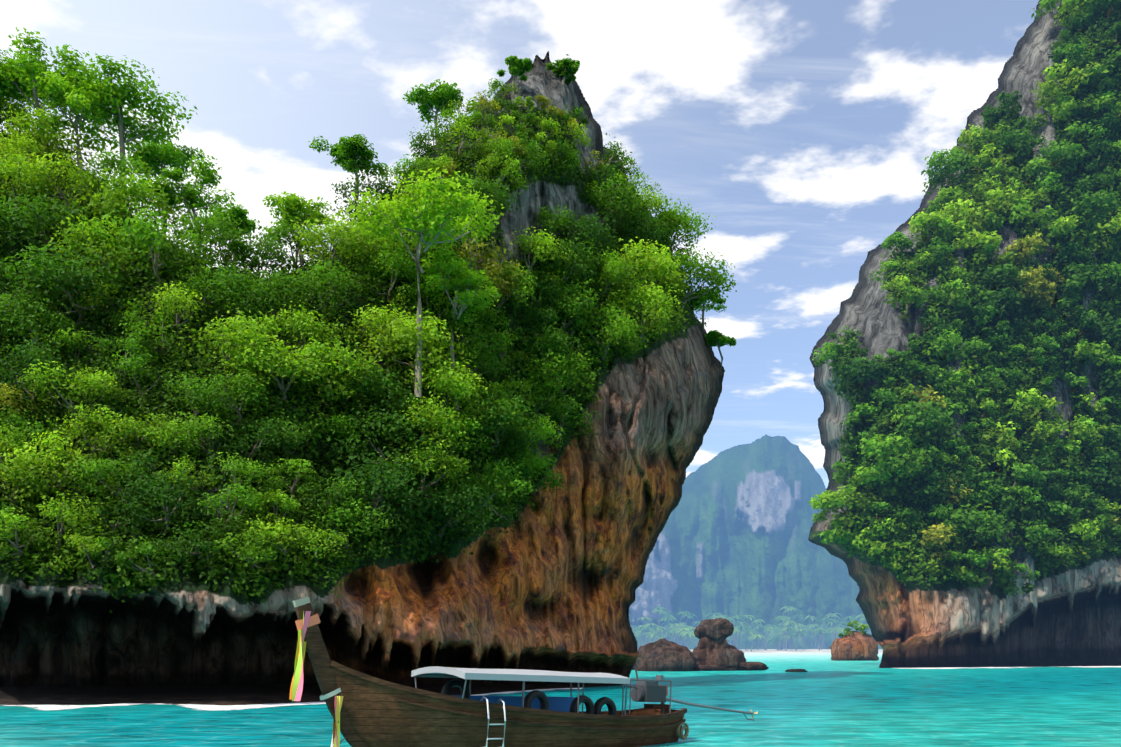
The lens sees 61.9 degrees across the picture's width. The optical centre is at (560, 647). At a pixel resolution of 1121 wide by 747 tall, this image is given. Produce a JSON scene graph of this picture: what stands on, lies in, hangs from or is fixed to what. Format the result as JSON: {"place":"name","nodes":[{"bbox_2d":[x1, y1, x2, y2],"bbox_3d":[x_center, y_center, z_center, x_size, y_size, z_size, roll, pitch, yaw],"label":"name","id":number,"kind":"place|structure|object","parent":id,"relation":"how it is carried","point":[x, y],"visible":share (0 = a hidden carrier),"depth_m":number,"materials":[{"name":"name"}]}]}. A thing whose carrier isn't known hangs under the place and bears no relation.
{"place":"outdoors","nodes":[
{"label":"outdoors","id":0,"kind":"place"},
{"bbox_2d":[4,688,582,710],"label":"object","id":1,"kind":"structure","parent":0,"point":[193,706],"depth_m":33.57,"materials":[{"name":"liquid"}]},
{"bbox_2d":[0,51,724,705],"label":"cliff rock","id":2,"kind":"object","parent":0,"point":[554,581],"visible":0.46,"depth_m":42.97,"materials":[{"name":"brown stone"}]},
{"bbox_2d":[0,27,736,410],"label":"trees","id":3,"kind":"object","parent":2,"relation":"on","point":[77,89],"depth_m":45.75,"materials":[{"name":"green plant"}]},
{"bbox_2d":[0,54,737,611],"bbox_3d":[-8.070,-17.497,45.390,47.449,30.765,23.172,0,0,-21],"label":"trees","id":4,"kind":"object","parent":2,"relation":"on","point":[40,268],"depth_m":40.91,"materials":[{"name":"green plant"}]},
{"bbox_2d":[0,0,1038,488],"label":"sky","id":5,"kind":"structure","parent":0,"point":[807,129],"materials":[{"name":"blue"}]},
{"bbox_2d":[0,653,1120,746],"bbox_3d":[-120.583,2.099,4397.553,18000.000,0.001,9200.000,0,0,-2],"label":"sea water","id":6,"kind":"structure","parent":0,"point":[825,700],"depth_m":29.68,"materials":[{"name":"teal liquid"}]},
{"bbox_2d":[289,596,757,746],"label":"longtail boat","id":7,"kind":"object","parent":6,"relation":"on","point":[365,710],"visible":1,"depth_m":16.97,"materials":[{"name":"brown wood"}]},
{"bbox_2d":[632,618,807,671],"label":"rocks","id":8,"kind":"object","parent":6,"relation":"in","point":[713,650],"visible":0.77,"depth_m":83.97,"materials":[{"name":"brown stone"}]},
{"bbox_2d":[829,631,878,660],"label":"shore boulder","id":9,"kind":"object","parent":6,"relation":"in","point":[858,646],"visible":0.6,"depth_m":148.07,"materials":[{"name":"brown stone"}]},
{"bbox_2d":[838,620,871,637],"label":"bush","id":10,"kind":"object","parent":9,"relation":"on","point":[862,627],"visible":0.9,"depth_m":149.92,"materials":[{"name":"green plant"}]},
{"bbox_2d":[629,434,866,626],"bbox_3d":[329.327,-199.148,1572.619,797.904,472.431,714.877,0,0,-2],"label":"mountain","id":11,"kind":"structure","parent":0,"point":[732,539],"depth_m":1410.48,"materials":[{"name":"stone"}]},
{"bbox_2d":[689,649,882,652],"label":"beach sand","id":12,"kind":"structure","parent":0,"point":[791,651],"depth_m":368.54,"materials":[{"name":"white sand"}]},
{"bbox_2d":[629,606,874,651],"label":"trees","id":13,"kind":"object","parent":12,"relation":"on","point":[792,632],"depth_m":390.39,"materials":[{"name":"green plant"}]},
{"bbox_2d":[630,622,882,648],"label":"shrubs","id":14,"kind":"object","parent":12,"relation":"on","point":[828,640],"visible":0.08,"depth_m":450.80,"materials":[{"name":"plant"}]},
{"bbox_2d":[808,0,1120,667],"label":"cliff rock","id":15,"kind":"object","parent":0,"point":[1065,616],"visible":0.33,"depth_m":105.99,"materials":[{"name":"grey stone"}]},
{"bbox_2d":[808,0,1120,596],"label":"trees","id":16,"kind":"object","parent":15,"relation":"on","point":[932,412],"depth_m":103.14,"materials":[{"name":"green plant"}]},
{"bbox_2d":[900,666,1120,668],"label":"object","id":17,"kind":"structure","parent":0,"point":[1002,667],"depth_m":97.09,"materials":[{"name":"liquid"}]}
]}

